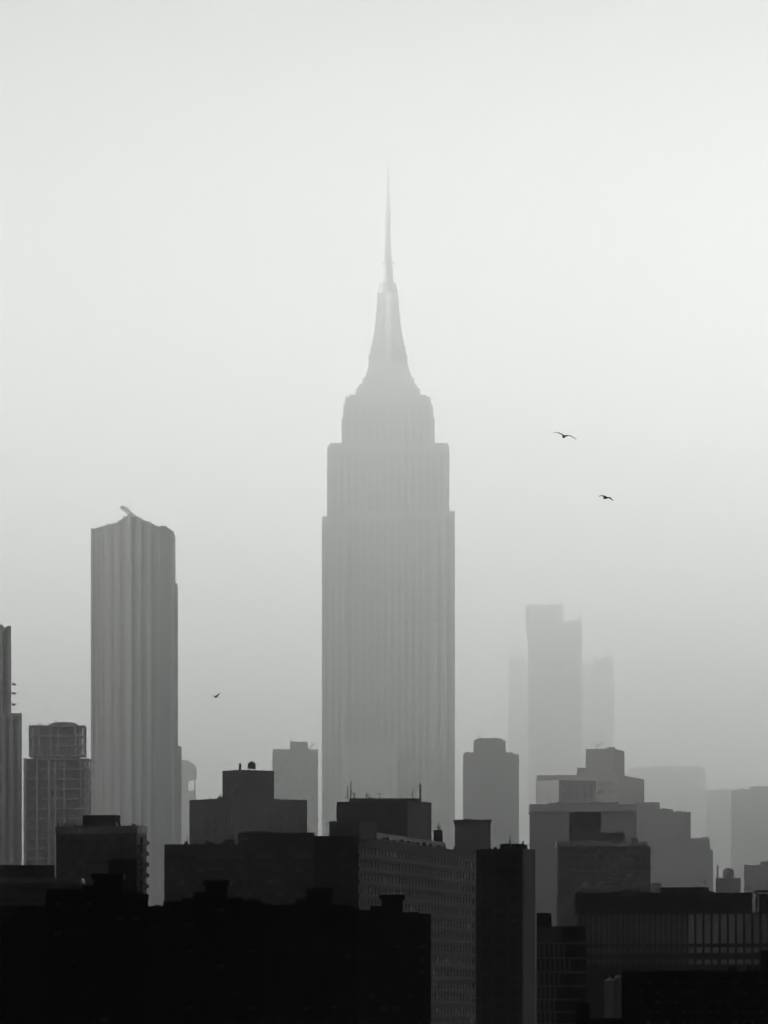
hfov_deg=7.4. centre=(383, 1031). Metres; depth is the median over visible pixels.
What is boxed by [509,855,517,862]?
window
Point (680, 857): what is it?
stepped block
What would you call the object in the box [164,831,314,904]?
office wing
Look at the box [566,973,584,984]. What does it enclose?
window
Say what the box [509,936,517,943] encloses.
window
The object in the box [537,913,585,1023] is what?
grid facade block
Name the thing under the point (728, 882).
domed building
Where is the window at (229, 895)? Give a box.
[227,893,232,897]
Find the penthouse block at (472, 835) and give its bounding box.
[453,819,491,1023]
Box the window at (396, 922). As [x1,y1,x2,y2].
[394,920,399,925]
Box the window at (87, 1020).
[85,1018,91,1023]
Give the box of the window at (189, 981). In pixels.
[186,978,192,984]
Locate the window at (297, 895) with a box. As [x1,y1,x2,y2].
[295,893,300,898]
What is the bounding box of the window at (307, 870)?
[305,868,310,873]
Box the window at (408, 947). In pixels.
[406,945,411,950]
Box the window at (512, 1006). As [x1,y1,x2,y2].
[509,1003,517,1010]
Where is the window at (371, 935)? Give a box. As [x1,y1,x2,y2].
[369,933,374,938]
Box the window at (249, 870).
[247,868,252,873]
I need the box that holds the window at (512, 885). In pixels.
[509,882,517,889]
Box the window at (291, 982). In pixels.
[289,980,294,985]
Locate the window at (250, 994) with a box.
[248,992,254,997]
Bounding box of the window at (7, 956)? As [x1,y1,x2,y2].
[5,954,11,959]
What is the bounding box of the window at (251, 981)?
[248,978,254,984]
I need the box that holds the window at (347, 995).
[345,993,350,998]
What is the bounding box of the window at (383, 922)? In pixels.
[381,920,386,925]
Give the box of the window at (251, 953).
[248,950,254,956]
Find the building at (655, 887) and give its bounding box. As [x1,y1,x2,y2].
[651,883,660,892]
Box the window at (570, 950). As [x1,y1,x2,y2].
[561,944,584,956]
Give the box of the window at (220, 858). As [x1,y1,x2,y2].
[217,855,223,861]
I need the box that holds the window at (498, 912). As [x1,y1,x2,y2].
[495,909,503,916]
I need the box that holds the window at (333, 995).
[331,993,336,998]
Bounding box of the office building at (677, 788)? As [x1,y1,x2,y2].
[629,761,704,837]
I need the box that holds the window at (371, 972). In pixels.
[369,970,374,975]
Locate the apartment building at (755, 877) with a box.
[744,862,767,911]
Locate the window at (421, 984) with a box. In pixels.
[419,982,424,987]
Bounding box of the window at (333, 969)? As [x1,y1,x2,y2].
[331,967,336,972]
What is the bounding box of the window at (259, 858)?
[256,855,262,861]
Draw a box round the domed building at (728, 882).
[716,865,740,892]
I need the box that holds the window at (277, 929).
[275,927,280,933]
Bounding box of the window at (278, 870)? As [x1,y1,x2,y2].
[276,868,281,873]
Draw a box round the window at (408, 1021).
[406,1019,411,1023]
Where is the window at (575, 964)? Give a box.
[566,959,584,970]
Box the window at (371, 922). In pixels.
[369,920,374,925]
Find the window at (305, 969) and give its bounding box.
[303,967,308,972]
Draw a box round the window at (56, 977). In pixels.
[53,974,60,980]
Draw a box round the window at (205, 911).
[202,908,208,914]
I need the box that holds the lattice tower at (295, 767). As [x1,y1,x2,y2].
[272,739,317,835]
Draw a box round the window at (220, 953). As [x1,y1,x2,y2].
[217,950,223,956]
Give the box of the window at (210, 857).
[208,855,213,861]
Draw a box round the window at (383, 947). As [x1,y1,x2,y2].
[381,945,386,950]
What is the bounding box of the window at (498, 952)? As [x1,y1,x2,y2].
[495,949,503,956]
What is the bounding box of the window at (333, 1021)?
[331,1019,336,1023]
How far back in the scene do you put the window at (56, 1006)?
1130.29 m
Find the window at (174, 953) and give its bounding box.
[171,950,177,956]
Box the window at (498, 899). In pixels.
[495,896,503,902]
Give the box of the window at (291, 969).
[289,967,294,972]
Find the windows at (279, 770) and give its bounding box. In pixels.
[274,752,316,834]
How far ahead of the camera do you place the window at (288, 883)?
1640.16 m
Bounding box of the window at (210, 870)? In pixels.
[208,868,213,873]
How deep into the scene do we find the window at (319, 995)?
1250.21 m
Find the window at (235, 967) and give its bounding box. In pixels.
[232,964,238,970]
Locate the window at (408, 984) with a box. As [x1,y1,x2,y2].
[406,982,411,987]
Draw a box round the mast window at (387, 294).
[385,292,390,359]
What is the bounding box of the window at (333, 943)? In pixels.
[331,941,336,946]
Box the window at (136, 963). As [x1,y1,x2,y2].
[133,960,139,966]
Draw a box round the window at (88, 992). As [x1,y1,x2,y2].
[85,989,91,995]
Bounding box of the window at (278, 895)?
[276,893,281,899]
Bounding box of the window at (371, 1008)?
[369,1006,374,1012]
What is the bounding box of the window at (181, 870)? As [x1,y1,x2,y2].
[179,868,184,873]
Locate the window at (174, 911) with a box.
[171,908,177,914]
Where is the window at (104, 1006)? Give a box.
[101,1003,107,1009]
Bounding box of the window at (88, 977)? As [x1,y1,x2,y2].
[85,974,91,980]
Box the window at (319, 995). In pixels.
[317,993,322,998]
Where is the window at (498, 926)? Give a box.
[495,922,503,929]
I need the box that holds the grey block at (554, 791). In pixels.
[536,780,595,803]
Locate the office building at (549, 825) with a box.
[528,789,636,1023]
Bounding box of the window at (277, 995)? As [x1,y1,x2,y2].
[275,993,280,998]
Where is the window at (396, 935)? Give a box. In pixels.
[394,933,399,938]
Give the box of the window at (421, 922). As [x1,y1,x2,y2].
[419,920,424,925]
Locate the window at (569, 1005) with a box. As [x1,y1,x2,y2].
[564,1000,584,1010]
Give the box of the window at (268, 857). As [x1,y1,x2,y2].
[266,855,271,861]
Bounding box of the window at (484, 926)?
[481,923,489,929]
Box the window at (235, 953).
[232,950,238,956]
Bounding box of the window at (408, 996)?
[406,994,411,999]
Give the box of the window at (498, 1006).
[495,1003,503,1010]
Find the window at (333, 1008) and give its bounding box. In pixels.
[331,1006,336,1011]
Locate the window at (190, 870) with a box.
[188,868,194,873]
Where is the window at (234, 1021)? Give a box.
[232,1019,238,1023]
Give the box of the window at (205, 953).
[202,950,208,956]
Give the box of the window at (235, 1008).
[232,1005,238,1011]
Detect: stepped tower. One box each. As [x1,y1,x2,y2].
[463,735,518,848]
[537,742,643,803]
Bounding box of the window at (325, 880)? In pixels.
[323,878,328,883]
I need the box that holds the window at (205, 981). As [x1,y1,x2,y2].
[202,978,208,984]
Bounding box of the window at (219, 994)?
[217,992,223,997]
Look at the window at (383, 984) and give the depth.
1330.19 m
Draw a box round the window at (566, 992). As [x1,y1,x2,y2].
[561,987,584,997]
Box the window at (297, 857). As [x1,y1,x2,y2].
[295,855,300,861]
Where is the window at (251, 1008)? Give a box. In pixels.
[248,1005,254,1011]
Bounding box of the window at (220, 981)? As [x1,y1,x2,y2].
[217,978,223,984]
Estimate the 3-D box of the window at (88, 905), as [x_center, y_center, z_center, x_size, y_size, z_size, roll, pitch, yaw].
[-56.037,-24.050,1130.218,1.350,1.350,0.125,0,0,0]
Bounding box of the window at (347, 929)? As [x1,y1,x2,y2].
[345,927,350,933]
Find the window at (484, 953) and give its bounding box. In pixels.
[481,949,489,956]
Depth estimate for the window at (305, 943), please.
1250.21 m
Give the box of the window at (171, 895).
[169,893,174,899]
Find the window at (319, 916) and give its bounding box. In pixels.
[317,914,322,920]
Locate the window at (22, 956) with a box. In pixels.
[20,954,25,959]
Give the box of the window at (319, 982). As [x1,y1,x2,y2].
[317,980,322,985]
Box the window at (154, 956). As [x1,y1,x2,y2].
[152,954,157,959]
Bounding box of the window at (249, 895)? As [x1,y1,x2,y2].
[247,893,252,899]
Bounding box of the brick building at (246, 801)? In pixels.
[189,761,306,843]
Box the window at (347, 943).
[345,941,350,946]
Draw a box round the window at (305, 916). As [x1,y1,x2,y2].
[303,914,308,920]
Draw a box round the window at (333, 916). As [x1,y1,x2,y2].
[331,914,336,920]
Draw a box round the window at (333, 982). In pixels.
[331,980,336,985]
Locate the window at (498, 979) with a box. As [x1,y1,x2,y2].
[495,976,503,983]
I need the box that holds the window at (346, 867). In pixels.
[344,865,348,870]
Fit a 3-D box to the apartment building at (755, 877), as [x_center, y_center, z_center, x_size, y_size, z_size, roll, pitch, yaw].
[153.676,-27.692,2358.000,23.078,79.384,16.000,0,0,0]
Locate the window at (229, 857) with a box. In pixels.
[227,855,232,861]
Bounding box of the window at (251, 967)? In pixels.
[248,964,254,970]
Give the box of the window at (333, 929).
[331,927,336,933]
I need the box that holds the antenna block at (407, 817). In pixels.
[337,784,430,839]
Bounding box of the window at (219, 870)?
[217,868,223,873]
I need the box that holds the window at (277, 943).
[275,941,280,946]
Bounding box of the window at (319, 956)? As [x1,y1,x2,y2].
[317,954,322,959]
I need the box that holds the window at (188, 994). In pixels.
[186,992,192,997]
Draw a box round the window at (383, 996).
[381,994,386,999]
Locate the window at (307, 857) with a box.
[305,855,310,861]
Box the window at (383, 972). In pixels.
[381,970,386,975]
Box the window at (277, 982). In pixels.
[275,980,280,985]
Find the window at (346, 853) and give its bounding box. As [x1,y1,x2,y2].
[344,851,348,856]
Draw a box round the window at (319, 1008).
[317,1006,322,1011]
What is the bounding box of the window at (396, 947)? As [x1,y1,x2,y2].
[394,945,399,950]
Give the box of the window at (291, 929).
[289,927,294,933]
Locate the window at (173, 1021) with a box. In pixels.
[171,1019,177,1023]
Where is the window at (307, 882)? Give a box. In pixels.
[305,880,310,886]
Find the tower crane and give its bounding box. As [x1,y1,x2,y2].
[120,505,136,516]
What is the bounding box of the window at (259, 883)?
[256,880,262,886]
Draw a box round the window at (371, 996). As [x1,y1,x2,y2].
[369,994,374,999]
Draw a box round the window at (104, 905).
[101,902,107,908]
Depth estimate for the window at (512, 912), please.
1481.04 m
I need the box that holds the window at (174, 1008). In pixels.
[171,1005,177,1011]
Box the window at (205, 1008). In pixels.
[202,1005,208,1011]
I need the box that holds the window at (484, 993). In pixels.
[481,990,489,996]
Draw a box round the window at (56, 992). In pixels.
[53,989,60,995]
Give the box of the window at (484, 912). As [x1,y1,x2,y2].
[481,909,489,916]
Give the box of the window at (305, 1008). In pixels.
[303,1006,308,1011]
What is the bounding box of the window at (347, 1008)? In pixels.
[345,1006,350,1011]
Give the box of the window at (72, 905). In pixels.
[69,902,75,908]
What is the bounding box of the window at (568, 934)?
[563,929,580,940]
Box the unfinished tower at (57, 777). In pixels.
[23,720,90,877]
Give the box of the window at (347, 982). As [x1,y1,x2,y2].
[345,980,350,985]
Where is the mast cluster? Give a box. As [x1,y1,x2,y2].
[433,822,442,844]
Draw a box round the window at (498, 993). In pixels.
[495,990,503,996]
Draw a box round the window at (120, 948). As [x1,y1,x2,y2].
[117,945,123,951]
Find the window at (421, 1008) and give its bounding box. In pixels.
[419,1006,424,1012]
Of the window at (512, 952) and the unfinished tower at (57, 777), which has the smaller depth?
the window at (512, 952)
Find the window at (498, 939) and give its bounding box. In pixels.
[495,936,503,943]
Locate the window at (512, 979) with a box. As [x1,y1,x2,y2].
[509,976,517,983]
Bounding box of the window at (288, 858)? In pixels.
[285,855,291,861]
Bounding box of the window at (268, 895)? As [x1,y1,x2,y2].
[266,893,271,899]
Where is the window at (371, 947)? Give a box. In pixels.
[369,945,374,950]
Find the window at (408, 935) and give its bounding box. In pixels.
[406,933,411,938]
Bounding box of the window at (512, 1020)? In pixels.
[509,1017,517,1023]
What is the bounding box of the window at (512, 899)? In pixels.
[509,895,517,902]
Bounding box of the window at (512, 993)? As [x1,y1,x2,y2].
[509,990,517,996]
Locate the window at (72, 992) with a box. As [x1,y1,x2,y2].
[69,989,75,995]
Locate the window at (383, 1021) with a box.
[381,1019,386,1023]
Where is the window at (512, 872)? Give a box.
[509,869,517,875]
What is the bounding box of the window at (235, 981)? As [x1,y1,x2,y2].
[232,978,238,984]
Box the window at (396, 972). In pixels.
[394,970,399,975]
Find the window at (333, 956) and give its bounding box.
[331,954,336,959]
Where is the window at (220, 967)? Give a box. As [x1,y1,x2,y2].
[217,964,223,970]
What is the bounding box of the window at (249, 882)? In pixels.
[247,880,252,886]
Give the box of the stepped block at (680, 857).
[635,802,712,890]
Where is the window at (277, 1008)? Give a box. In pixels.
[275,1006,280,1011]
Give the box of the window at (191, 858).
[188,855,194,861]
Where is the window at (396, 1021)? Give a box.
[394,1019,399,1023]
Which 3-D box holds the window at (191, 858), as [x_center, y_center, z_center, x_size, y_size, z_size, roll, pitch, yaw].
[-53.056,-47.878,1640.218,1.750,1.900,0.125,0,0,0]
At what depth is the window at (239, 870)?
1640.16 m
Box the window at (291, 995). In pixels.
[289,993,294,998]
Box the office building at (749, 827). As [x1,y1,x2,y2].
[731,781,767,892]
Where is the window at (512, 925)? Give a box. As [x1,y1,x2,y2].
[509,922,517,929]
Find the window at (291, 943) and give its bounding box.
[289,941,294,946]
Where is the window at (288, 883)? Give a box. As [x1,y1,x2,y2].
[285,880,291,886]
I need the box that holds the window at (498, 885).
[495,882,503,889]
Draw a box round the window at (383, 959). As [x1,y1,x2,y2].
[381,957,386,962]
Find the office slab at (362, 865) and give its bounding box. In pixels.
[314,821,474,1023]
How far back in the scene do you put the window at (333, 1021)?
1250.21 m
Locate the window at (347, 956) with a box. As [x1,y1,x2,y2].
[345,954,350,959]
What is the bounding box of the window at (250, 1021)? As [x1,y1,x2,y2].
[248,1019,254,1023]
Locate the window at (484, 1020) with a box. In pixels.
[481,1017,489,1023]
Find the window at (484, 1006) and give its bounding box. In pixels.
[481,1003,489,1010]
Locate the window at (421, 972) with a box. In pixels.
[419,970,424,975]
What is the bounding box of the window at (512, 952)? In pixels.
[509,949,517,956]
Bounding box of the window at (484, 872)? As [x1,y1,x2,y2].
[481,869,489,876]
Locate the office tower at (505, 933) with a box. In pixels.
[476,835,534,1023]
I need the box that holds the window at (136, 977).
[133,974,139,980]
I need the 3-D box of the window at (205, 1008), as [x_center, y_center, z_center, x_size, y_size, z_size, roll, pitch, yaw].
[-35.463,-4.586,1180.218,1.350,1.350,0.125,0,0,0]
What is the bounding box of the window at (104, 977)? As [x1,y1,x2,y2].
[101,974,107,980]
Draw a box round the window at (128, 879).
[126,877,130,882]
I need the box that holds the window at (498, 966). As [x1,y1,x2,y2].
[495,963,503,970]
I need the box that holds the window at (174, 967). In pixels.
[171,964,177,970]
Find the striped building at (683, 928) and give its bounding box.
[573,879,767,1017]
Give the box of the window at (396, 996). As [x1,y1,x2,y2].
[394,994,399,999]
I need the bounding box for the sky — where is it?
[0,0,767,864]
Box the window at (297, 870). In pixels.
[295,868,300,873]
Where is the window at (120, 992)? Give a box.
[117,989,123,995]
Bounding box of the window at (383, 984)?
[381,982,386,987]
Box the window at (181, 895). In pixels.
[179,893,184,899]
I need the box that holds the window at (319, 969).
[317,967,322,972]
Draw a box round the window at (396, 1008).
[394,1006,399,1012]
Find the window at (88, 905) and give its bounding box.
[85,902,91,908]
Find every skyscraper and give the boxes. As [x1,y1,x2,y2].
[0,625,21,864]
[91,514,181,905]
[322,159,454,849]
[508,655,527,848]
[526,596,581,848]
[582,657,613,767]
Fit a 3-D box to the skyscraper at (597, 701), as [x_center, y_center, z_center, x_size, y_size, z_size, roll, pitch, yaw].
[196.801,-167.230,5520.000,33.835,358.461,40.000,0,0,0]
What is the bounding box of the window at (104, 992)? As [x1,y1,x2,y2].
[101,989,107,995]
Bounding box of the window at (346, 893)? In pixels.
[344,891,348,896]
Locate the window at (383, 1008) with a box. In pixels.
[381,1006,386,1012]
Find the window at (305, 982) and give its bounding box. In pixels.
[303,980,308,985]
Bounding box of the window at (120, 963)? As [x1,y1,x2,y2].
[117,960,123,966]
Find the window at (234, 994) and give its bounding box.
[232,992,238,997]
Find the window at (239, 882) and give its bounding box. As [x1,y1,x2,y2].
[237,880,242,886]
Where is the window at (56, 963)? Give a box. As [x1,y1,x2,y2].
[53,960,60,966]
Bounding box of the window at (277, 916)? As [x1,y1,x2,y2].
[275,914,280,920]
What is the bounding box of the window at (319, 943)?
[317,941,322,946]
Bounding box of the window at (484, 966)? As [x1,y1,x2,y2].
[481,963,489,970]
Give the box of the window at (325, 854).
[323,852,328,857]
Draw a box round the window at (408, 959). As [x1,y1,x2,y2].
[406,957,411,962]
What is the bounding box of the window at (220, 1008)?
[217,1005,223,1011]
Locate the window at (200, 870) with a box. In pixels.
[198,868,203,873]
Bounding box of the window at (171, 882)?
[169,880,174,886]
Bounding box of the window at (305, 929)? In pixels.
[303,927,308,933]
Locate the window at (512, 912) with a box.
[509,909,517,916]
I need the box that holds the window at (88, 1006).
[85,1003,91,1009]
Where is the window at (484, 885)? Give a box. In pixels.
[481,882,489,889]
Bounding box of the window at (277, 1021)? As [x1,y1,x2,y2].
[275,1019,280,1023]
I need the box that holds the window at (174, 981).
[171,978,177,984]
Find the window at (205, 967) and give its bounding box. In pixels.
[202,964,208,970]
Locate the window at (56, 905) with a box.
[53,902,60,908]
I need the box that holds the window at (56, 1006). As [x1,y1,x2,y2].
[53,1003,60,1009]
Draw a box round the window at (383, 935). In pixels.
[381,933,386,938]
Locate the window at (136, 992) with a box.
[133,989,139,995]
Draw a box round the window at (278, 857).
[276,855,281,861]
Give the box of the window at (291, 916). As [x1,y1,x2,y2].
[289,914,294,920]
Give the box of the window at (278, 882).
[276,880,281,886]
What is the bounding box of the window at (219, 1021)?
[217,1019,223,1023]
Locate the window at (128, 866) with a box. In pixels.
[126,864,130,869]
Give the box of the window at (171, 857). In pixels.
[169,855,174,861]
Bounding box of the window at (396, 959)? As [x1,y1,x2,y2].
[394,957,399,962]
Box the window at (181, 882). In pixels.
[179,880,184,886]
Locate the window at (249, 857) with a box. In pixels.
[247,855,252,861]
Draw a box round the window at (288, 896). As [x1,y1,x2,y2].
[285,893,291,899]
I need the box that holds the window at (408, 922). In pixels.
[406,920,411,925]
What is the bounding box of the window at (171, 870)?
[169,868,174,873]
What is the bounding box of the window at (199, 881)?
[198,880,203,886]
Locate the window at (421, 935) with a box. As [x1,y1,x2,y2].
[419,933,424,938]
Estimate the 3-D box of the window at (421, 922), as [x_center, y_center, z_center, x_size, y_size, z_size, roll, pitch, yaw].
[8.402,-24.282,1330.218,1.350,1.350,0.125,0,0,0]
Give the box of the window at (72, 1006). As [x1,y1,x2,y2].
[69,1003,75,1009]
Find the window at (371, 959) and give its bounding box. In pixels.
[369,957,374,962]
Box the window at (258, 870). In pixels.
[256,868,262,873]
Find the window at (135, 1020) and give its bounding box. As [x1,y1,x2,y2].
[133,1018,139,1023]
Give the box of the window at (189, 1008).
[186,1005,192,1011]
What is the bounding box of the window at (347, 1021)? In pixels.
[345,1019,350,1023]
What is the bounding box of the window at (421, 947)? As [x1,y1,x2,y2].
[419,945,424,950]
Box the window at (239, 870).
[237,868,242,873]
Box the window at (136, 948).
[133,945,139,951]
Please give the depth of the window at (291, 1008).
1250.21 m
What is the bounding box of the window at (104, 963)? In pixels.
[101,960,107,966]
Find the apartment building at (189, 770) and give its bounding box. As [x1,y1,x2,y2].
[182,760,196,843]
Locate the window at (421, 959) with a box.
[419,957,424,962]
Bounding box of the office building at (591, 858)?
[555,812,650,925]
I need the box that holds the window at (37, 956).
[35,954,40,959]
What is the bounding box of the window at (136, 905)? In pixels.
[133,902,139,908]
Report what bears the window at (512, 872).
in the office tower at (505, 933)
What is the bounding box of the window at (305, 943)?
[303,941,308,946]
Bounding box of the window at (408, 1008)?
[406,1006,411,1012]
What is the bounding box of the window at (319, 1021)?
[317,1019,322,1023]
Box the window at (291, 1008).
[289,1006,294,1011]
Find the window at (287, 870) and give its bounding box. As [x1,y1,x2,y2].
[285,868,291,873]
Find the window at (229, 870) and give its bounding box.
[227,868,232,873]
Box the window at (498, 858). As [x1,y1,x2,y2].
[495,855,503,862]
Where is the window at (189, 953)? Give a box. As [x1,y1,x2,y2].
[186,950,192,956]
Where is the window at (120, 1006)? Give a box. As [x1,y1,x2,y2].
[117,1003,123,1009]
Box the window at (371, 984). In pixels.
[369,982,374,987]
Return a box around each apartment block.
[0,905,162,1023]
[45,873,147,1023]
[55,812,148,898]
[163,880,261,1023]
[262,903,272,1023]
[268,888,357,1023]
[358,910,369,1023]
[363,895,430,1023]
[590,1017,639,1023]
[622,950,767,1023]
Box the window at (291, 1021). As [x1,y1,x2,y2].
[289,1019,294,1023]
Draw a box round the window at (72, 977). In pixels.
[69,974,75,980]
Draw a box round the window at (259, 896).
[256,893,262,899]
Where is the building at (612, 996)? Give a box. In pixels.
[604,972,620,1017]
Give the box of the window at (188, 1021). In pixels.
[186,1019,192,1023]
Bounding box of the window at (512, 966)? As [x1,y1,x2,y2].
[509,963,517,969]
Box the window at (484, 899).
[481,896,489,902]
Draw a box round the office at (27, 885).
[0,865,84,905]
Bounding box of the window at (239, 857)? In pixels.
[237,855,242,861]
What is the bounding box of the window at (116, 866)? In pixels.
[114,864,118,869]
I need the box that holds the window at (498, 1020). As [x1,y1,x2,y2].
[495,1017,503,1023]
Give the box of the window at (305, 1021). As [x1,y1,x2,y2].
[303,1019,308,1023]

